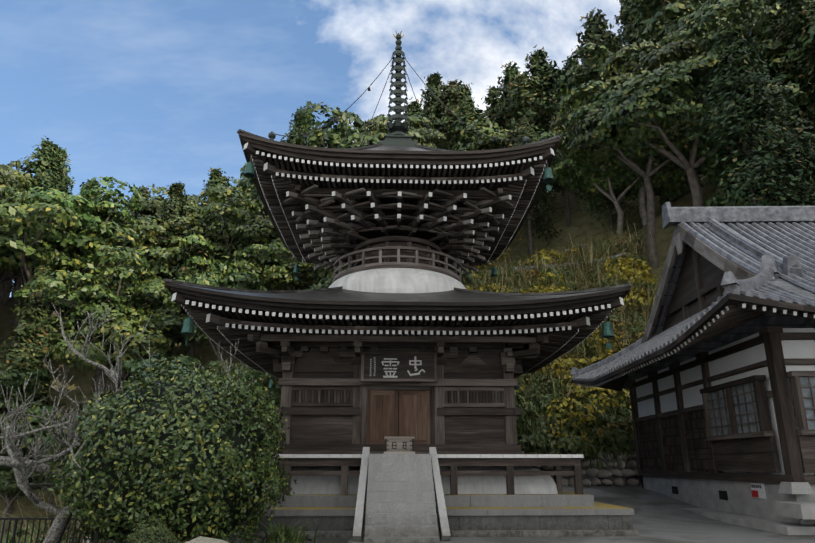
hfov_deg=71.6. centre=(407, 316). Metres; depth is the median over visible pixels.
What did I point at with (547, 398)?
bush
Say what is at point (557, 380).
bush
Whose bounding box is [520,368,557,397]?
weed
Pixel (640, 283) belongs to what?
weed
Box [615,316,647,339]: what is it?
weed
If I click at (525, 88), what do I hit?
tree
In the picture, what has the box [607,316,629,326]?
weed
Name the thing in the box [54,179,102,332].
tree
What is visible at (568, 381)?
weed
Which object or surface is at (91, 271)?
tree
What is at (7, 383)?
tree
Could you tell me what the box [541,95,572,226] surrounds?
tree
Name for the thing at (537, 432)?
weed
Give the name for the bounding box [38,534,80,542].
garden plant
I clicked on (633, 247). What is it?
weed
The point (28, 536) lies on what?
garden plant
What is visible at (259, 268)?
tree
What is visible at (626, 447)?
weed
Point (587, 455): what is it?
weed
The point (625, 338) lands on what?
weed
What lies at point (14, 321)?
tree
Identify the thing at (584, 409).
weed
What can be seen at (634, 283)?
weed
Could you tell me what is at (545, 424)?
weed
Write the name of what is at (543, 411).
weed
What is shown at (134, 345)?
tree
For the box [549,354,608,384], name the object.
weed
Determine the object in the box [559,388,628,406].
weed
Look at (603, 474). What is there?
wall stone
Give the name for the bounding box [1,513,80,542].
garden plant
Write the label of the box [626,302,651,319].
weed
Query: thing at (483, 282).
weed
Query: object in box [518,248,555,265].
weed
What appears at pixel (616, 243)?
weed
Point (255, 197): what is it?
tree
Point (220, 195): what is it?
tree
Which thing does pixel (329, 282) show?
tree
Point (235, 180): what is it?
tree
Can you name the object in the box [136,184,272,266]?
tree
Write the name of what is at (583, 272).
weed
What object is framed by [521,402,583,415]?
weed
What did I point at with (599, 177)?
tree
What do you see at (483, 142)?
tree
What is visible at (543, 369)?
weed
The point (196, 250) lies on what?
tree
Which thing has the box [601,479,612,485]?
wall stone
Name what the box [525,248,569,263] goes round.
bush
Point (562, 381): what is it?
weed
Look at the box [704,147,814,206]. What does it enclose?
tree
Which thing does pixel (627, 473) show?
wall stone
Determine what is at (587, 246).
weed
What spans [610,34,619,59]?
tree
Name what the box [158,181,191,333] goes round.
tree
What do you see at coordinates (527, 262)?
weed
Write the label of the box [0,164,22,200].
tree
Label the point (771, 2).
tree
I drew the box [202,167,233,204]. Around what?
tree
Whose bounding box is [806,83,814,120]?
tree
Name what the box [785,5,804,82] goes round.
tree
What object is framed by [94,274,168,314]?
tree
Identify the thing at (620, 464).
wall stone
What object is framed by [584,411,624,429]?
weed
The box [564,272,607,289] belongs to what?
weed
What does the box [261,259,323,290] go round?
tree
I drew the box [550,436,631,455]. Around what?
weed
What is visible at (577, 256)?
weed
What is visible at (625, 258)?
bush
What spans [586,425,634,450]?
bush
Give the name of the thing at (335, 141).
tree
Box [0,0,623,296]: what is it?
sky
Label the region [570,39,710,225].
tree
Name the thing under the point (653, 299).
weed
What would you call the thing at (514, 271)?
weed
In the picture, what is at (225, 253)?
tree
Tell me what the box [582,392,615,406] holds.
weed
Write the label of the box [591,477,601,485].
wall stone
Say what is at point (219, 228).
tree
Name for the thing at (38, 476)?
tree
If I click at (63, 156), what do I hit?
tree
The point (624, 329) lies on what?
weed
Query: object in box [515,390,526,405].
weed
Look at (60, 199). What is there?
tree
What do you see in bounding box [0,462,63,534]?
tree
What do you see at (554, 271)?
weed
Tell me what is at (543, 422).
bush
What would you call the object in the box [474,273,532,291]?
weed
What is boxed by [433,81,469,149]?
tree
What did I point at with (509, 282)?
weed
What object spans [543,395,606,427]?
bush
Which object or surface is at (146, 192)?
tree
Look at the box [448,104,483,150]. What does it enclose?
tree
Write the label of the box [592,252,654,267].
weed
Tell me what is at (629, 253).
weed
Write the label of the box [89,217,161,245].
tree
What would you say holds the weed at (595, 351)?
on the ground at (658, 518)
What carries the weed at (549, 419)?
on the ground at (658, 518)
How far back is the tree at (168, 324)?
50.73 m
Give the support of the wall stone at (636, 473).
on the wall stone at (632, 482)
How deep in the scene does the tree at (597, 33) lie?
57.87 m
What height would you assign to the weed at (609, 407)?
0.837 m
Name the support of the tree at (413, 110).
on the ground at (658, 518)
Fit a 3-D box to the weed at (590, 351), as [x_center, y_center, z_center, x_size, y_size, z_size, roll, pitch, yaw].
[8.707,2.280,30.456,6.078,1.791,5.025,-1,-15,5]
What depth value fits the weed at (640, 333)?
30.29 m
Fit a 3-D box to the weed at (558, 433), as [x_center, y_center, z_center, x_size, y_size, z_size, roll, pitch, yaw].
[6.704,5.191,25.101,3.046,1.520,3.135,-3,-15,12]
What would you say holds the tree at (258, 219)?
on the ground at (658, 518)
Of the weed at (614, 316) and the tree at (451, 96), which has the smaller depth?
the weed at (614, 316)
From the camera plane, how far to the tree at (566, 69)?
67.34 m
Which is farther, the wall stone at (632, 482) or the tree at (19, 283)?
the tree at (19, 283)
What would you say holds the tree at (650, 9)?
on the ground at (658, 518)
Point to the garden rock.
(200, 539)
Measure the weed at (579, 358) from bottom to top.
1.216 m
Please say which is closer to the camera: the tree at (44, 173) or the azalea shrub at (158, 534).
the azalea shrub at (158, 534)
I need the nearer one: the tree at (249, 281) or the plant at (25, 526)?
the plant at (25, 526)
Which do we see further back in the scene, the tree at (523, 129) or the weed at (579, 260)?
the tree at (523, 129)
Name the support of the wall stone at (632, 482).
on the ground at (658, 518)
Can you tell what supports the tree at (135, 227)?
on the ground at (658, 518)
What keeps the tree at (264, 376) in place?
on the ground at (658, 518)
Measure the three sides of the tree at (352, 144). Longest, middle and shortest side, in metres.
18.711 x 6.959 x 6.690 m
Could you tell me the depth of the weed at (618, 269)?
36.69 m
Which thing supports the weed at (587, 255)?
on the ground at (658, 518)
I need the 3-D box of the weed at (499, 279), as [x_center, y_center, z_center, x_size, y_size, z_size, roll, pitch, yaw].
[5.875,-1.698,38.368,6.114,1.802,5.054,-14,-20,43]
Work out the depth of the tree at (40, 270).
51.52 m
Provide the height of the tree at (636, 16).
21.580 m
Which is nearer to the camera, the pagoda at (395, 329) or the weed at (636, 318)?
the pagoda at (395, 329)
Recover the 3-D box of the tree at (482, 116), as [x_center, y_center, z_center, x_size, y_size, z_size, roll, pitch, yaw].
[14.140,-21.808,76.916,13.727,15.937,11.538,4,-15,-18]
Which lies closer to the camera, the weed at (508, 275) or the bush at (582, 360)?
the bush at (582, 360)
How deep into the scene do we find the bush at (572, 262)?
40.00 m
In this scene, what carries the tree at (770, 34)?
on the ground at (658, 518)
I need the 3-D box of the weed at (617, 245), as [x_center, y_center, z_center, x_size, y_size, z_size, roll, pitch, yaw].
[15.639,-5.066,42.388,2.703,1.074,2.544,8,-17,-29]
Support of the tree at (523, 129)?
on the ground at (658, 518)
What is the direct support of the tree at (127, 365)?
on the ground at (658, 518)
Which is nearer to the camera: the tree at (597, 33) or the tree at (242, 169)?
the tree at (597, 33)
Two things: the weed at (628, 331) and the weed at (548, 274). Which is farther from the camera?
the weed at (548, 274)
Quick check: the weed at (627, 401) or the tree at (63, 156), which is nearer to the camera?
the weed at (627, 401)
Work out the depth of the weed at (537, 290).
35.70 m
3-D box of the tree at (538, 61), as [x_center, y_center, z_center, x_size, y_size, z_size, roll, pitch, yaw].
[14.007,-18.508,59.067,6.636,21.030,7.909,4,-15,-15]
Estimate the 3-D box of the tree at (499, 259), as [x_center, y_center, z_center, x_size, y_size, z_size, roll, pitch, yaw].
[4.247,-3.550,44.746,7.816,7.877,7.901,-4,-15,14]
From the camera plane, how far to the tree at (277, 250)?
47.17 m
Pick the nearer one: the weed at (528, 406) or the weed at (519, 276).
the weed at (528, 406)
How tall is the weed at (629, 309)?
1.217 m
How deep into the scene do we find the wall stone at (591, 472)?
23.11 m
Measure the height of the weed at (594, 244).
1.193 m
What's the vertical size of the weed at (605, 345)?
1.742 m
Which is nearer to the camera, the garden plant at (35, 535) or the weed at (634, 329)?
the garden plant at (35, 535)
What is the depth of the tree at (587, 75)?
52.94 m
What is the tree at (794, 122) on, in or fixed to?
on the ground at (658, 518)
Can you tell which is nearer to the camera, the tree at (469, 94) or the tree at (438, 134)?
the tree at (438, 134)
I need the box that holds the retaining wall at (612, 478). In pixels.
[526,452,641,485]
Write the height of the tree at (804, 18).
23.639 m
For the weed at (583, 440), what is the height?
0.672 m
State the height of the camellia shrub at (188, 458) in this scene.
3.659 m
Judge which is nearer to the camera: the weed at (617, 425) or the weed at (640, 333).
the weed at (617, 425)
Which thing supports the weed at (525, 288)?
on the ground at (658, 518)
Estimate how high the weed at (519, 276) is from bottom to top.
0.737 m
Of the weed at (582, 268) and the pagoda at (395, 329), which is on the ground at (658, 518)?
the weed at (582, 268)
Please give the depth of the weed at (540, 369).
27.53 m
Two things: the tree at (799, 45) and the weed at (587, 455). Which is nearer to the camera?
the weed at (587, 455)
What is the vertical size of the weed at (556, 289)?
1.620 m
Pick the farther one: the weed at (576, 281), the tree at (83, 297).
the tree at (83, 297)
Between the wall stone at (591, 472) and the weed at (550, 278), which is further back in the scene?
the weed at (550, 278)
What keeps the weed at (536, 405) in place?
on the ground at (658, 518)
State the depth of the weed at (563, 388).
26.41 m
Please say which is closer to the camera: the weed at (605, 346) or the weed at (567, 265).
the weed at (605, 346)
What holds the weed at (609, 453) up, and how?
on the ground at (658, 518)
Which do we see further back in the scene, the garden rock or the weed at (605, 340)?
the weed at (605, 340)
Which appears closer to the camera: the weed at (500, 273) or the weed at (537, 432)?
the weed at (537, 432)
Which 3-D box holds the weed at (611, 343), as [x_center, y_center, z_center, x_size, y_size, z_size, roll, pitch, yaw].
[10.900,1.845,30.266,5.115,1.823,6.186,-13,-20,41]
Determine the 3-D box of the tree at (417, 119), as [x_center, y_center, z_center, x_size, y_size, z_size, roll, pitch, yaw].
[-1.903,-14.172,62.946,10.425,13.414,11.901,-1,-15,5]
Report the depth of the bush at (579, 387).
26.89 m
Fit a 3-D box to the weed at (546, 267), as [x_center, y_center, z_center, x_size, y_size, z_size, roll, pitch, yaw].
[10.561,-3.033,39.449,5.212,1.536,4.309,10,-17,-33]
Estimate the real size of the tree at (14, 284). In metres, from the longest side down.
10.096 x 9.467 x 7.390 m
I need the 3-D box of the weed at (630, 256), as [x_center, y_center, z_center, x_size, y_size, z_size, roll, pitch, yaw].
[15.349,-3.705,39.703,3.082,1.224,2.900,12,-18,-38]
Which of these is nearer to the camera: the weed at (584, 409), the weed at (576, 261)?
the weed at (584, 409)
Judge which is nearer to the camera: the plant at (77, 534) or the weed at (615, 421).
the plant at (77, 534)
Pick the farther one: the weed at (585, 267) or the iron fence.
the weed at (585, 267)
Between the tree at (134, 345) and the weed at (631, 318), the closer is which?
the weed at (631, 318)
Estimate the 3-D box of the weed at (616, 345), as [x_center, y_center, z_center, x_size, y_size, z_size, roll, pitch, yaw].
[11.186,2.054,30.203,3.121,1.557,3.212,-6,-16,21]
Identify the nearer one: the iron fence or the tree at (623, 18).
the iron fence
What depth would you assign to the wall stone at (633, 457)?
23.38 m
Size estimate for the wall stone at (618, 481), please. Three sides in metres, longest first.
0.693 x 0.433 x 0.363 m
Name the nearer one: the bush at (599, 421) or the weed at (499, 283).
the bush at (599, 421)
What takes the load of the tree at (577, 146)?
on the ground at (658, 518)
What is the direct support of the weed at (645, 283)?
on the ground at (658, 518)
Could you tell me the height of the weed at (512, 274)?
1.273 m
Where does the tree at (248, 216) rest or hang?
on the ground at (658, 518)
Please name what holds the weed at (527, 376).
on the ground at (658, 518)
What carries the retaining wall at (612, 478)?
on the ground at (658, 518)
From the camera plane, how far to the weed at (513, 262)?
39.90 m
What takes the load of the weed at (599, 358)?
on the ground at (658, 518)
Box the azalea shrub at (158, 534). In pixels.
[122,514,181,542]
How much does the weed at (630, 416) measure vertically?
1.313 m
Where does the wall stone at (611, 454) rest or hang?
on the wall stone at (611, 463)
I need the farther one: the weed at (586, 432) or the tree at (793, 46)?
the tree at (793, 46)
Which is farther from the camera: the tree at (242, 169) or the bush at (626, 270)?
the tree at (242, 169)
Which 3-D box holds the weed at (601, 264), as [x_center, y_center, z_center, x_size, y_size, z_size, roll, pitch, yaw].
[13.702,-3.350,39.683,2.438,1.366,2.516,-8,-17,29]
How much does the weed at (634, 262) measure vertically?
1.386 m
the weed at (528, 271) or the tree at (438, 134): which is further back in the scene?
the tree at (438, 134)
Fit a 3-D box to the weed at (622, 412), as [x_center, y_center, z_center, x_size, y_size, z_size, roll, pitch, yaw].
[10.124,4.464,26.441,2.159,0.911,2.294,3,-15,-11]
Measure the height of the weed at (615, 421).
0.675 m
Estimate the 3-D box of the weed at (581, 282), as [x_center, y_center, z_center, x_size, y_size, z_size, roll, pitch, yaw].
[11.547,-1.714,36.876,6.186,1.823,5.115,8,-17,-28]
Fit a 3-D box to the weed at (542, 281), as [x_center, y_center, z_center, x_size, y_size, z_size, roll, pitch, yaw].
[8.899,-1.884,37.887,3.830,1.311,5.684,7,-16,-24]
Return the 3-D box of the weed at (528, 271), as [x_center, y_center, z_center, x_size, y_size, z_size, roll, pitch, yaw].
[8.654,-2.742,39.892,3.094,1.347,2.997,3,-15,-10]
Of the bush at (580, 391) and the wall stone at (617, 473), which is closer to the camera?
the wall stone at (617, 473)
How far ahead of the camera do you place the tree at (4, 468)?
42.38 m
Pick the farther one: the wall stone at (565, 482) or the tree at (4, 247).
the tree at (4, 247)
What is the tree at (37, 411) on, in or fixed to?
on the ground at (658, 518)
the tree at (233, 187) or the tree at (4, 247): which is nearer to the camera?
the tree at (4, 247)
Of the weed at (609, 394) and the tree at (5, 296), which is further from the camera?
the tree at (5, 296)
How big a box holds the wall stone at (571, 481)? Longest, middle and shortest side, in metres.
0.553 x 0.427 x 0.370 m
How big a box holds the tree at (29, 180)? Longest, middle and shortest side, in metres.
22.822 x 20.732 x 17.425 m
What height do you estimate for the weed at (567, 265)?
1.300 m
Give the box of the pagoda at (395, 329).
[163,31,631,453]
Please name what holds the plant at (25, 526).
on the ground at (658, 518)
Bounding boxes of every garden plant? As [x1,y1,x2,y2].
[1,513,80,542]
[2,520,50,542]
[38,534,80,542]
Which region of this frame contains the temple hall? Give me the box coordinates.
[570,202,814,534]
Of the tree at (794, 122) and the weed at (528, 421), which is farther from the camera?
the tree at (794, 122)
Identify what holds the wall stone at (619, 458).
on the wall stone at (620, 464)
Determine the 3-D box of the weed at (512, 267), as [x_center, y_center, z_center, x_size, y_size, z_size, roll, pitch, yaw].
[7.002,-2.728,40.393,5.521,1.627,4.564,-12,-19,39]
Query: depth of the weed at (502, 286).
34.12 m
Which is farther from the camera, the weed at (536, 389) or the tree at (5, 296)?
the tree at (5, 296)
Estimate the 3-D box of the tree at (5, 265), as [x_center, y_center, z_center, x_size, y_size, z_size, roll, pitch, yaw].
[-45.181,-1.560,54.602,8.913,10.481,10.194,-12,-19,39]
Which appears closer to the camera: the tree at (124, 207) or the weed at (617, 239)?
the weed at (617, 239)
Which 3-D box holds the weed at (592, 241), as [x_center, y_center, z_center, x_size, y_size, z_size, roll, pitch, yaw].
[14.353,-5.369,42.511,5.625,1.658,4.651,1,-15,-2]
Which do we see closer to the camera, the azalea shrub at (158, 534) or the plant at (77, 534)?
the azalea shrub at (158, 534)
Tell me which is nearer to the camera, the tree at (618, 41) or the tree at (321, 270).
the tree at (321, 270)
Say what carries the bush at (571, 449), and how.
on the ground at (658, 518)
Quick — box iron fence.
[0,518,99,542]
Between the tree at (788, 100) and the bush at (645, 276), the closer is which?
the bush at (645, 276)
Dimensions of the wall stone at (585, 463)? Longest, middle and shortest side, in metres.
0.574 x 0.496 x 0.304 m
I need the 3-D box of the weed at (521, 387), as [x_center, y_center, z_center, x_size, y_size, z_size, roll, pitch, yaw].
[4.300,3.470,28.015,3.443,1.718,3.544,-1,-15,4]
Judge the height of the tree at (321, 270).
16.135 m
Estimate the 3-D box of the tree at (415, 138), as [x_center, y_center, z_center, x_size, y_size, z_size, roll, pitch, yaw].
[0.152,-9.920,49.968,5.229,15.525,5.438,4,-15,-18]
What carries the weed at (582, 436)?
on the ground at (658, 518)
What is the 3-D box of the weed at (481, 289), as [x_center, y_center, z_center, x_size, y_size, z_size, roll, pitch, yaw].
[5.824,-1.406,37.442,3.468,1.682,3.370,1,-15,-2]
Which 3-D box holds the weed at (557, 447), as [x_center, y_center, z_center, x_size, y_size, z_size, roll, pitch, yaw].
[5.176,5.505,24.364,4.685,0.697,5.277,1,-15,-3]
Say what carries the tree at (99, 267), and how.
on the ground at (658, 518)
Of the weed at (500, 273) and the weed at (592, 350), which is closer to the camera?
the weed at (592, 350)
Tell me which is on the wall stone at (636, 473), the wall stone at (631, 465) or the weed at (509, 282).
the wall stone at (631, 465)
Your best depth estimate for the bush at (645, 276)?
36.06 m
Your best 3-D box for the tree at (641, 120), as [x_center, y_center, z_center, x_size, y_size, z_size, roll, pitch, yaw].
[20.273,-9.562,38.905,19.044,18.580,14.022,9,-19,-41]
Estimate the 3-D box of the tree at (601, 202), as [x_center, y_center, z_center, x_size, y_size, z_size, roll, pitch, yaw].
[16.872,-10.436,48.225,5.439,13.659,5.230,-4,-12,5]
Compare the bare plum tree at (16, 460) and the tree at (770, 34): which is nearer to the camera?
the bare plum tree at (16, 460)
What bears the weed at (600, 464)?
on the ground at (658, 518)
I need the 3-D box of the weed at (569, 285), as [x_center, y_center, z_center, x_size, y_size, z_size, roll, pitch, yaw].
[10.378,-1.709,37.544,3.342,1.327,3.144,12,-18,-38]
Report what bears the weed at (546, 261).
on the ground at (658, 518)
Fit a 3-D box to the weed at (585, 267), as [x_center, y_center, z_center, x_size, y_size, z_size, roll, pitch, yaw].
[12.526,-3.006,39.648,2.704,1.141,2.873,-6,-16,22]
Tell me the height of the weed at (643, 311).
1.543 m
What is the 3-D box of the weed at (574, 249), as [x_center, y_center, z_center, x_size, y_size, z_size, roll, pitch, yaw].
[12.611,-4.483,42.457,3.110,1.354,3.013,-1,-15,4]
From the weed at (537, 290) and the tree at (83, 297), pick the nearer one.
the weed at (537, 290)
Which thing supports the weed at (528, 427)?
on the ground at (658, 518)
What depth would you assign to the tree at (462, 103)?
76.84 m
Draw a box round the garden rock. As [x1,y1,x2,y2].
[185,536,228,542]
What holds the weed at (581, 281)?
on the ground at (658, 518)
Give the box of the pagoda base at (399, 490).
[228,436,638,542]
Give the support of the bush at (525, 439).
on the ground at (658, 518)
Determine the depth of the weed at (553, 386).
26.55 m
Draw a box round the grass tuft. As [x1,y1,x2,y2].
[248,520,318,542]
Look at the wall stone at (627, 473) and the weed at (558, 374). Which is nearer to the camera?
the wall stone at (627, 473)
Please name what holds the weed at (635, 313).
on the ground at (658, 518)
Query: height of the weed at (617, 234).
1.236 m
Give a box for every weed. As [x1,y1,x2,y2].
[468,259,508,279]
[468,278,493,288]
[469,280,525,292]
[470,265,526,290]
[470,269,489,278]
[471,262,542,289]
[474,255,533,280]
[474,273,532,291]
[475,274,538,290]
[479,283,511,292]
[483,268,558,285]
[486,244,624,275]
[486,250,561,269]
[487,258,551,284]
[487,269,515,280]
[493,249,540,268]
[494,273,537,290]
[499,269,524,280]
[506,269,573,285]
[511,249,582,271]
[514,378,528,398]
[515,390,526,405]
[515,401,541,420]
[516,286,541,292]
[516,414,577,429]
[516,422,551,433]
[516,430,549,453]
[517,281,561,292]
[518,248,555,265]
[518,273,552,286]
[518,373,537,382]
[518,399,543,412]
[519,268,539,279]
[519,361,590,397]
[519,413,542,426]
[519,415,556,428]
[519,425,618,437]
[520,356,566,379]
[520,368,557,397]
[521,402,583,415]
[522,258,589,276]
[523,398,560,414]
[524,381,549,397]
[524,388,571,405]
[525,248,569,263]
[525,422,559,444]
[526,429,633,446]
[527,418,615,434]
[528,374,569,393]
[528,404,564,417]
[528,409,567,429]
[530,431,602,444]
[531,434,596,451]
[533,359,590,396]
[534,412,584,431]
[535,272,565,283]
[535,364,555,372]
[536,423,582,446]
[538,271,616,290]
[539,268,579,283]
[539,284,571,292]
[540,399,616,413]
[541,239,606,266]
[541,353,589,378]
[541,418,596,446]
[543,372,588,393]
[543,380,591,393]
[543,394,623,412]
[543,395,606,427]
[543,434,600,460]
[544,256,588,270]
[546,235,628,257]
[546,263,609,290]
[547,266,606,290]
[548,259,608,284]
[548,366,571,382]
[548,454,614,468]
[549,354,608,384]
[550,338,637,369]
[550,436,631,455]
[551,240,617,266]
[553,446,624,459]
[554,281,581,290]
[555,246,600,265]
[555,424,593,452]
[558,255,610,269]
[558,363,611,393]
[559,346,596,366]
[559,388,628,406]
[562,229,627,252]
[562,247,586,257]
[562,254,606,276]
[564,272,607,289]
[566,337,634,362]
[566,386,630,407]
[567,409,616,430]
[569,326,636,358]
[570,239,622,260]
[570,331,630,361]
[573,266,601,273]
[577,329,625,350]
[577,346,624,367]
[582,226,641,241]
[582,330,637,354]
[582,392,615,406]
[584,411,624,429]
[584,427,610,437]
[586,330,644,358]
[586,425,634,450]
[587,263,664,297]
[588,228,644,253]
[589,220,646,247]
[589,388,627,401]
[591,261,606,268]
[591,421,632,437]
[592,223,642,242]
[592,240,625,250]
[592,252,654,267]
[593,341,634,353]
[594,259,654,279]
[595,232,665,255]
[595,272,659,298]
[595,275,659,303]
[595,440,635,454]
[596,327,642,350]
[596,412,632,426]
[597,448,626,456]
[598,278,636,289]
[599,258,655,276]
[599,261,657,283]
[600,237,643,255]
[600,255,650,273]
[600,317,641,336]
[600,405,619,411]
[602,258,647,269]
[604,242,633,251]
[605,314,624,322]
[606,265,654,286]
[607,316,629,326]
[607,390,629,403]
[611,235,641,247]
[611,303,650,317]
[612,306,649,323]
[612,315,637,326]
[612,322,633,334]
[612,395,630,404]
[612,404,631,418]
[614,321,644,341]
[614,321,647,337]
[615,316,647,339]
[616,255,648,265]
[618,249,642,258]
[621,300,649,320]
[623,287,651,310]
[623,314,649,321]
[624,410,633,431]
[625,284,654,310]
[626,275,650,287]
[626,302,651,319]
[629,301,652,321]
[629,331,644,341]
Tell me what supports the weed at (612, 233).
on the ground at (658, 518)
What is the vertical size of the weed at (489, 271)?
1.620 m
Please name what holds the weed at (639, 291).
on the ground at (658, 518)
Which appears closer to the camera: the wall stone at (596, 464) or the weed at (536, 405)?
the wall stone at (596, 464)
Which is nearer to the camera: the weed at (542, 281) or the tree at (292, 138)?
the weed at (542, 281)
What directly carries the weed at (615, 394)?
on the ground at (658, 518)
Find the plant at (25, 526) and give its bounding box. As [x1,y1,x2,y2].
[1,493,85,542]
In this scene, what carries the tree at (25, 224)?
on the ground at (658, 518)
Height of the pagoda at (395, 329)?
15.172 m
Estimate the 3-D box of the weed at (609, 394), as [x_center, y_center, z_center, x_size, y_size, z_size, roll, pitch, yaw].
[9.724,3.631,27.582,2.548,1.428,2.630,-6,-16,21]
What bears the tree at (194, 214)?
on the ground at (658, 518)
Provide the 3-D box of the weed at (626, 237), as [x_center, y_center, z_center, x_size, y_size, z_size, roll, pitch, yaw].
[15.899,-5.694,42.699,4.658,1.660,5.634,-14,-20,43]
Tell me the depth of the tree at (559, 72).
68.98 m
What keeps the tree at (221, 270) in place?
on the ground at (658, 518)
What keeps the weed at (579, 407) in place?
on the ground at (658, 518)
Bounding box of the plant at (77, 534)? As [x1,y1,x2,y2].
[1,489,95,542]
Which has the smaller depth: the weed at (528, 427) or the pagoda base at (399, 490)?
the pagoda base at (399, 490)
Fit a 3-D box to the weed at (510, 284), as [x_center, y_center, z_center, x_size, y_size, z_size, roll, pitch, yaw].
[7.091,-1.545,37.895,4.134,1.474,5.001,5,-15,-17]
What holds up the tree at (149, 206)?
on the ground at (658, 518)
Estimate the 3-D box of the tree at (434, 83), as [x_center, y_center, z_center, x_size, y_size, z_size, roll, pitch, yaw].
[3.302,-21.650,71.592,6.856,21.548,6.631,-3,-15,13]
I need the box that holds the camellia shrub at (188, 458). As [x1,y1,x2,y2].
[40,346,296,542]
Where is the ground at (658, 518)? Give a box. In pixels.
[0,170,814,542]
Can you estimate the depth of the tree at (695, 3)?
57.05 m
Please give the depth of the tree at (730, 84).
32.31 m
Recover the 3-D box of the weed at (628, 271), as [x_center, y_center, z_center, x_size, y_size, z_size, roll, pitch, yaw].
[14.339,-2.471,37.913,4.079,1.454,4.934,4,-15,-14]
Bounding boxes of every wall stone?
[562,478,568,485]
[568,478,573,485]
[581,459,592,467]
[582,479,591,485]
[585,468,598,476]
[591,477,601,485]
[592,459,606,467]
[596,469,612,478]
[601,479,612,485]
[605,451,613,459]
[607,460,616,466]
[609,468,622,476]
[613,477,624,485]
[615,453,627,460]
[616,461,624,468]
[621,469,634,477]
[626,461,636,468]
[627,478,637,485]
[629,451,635,459]
[633,469,638,476]
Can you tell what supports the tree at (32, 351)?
on the ground at (658, 518)
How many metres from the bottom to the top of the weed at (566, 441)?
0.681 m
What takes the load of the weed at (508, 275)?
on the ground at (658, 518)
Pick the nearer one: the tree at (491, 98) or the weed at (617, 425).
the weed at (617, 425)
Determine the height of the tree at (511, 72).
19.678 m
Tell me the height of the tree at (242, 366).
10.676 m
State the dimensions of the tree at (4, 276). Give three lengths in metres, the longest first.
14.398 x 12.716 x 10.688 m
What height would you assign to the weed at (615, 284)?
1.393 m
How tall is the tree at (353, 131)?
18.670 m
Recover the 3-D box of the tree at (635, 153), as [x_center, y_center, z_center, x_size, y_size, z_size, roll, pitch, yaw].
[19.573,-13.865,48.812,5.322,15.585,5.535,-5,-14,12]
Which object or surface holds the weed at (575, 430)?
on the ground at (658, 518)
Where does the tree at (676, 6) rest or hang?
on the ground at (658, 518)
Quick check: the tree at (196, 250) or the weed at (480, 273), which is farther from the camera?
the tree at (196, 250)
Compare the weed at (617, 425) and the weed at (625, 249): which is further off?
the weed at (625, 249)
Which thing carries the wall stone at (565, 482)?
on the ground at (658, 518)
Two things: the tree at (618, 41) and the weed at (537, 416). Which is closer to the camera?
the weed at (537, 416)
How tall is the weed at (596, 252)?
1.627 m
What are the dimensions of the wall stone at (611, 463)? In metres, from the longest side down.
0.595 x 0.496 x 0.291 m
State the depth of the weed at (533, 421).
23.98 m
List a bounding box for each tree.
[0,155,68,193]
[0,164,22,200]
[0,176,154,339]
[0,185,168,360]
[0,188,37,305]
[0,199,34,267]
[0,256,33,284]
[0,259,9,271]
[0,264,59,366]
[0,289,75,474]
[0,303,252,542]
[0,363,54,413]
[0,395,80,515]
[0,440,38,472]
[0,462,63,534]
[2,273,18,296]
[7,260,34,324]
[13,245,171,396]
[13,277,21,296]
[21,439,71,524]
[22,136,65,288]
[36,295,184,410]
[47,260,117,287]
[48,318,179,380]
[53,147,75,197]
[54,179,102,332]
[65,242,131,322]
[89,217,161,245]
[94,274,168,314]
[102,255,179,318]
[103,192,136,222]
[106,223,186,279]
[109,356,203,393]
[128,184,207,224]
[128,185,152,215]
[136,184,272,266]
[139,201,209,225]
[153,237,217,361]
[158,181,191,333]
[163,272,263,372]
[166,202,280,268]
[174,213,249,266]
[178,234,279,286]
[188,188,267,228]
[189,187,246,210]
[199,214,311,290]
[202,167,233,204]
[203,185,254,203]
[204,359,280,413]
[226,178,255,196]
[230,237,314,290]
[233,369,280,419]
[234,162,267,286]
[238,101,424,194]
[246,238,322,284]
[247,189,295,289]
[251,202,281,252]
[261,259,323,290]
[266,106,316,217]
[298,107,391,147]
[307,138,367,288]
[307,267,473,289]
[309,264,331,282]
[357,115,434,146]
[359,118,449,148]
[403,98,430,141]
[407,127,425,145]
[410,112,471,144]
[420,72,444,127]
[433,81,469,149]
[448,78,469,110]
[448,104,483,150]
[454,117,540,150]
[463,82,482,114]
[467,248,511,271]
[478,113,491,128]
[480,86,507,128]
[492,61,520,135]
[505,70,570,228]
[505,115,565,259]
[510,45,572,220]
[529,130,666,238]
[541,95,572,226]
[549,39,724,268]
[551,68,575,195]
[553,55,583,124]
[554,13,713,107]
[556,0,809,206]
[566,7,622,120]
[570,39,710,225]
[575,150,638,236]
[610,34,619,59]
[612,0,641,57]
[612,32,623,48]
[618,0,758,82]
[619,0,640,54]
[620,77,663,207]
[621,0,702,176]
[628,1,645,52]
[635,0,802,131]
[665,0,707,130]
[686,26,814,205]
[686,72,814,167]
[698,0,782,40]
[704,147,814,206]
[716,0,797,69]
[753,41,812,130]
[760,25,814,144]
[775,0,814,168]
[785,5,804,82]
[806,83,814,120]
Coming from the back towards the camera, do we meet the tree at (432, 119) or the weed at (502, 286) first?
the tree at (432, 119)
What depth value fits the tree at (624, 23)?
76.30 m
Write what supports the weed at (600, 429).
on the ground at (658, 518)
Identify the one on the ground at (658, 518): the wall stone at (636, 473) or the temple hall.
the temple hall
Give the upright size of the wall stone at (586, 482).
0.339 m
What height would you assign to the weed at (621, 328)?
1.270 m
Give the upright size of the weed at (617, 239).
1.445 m

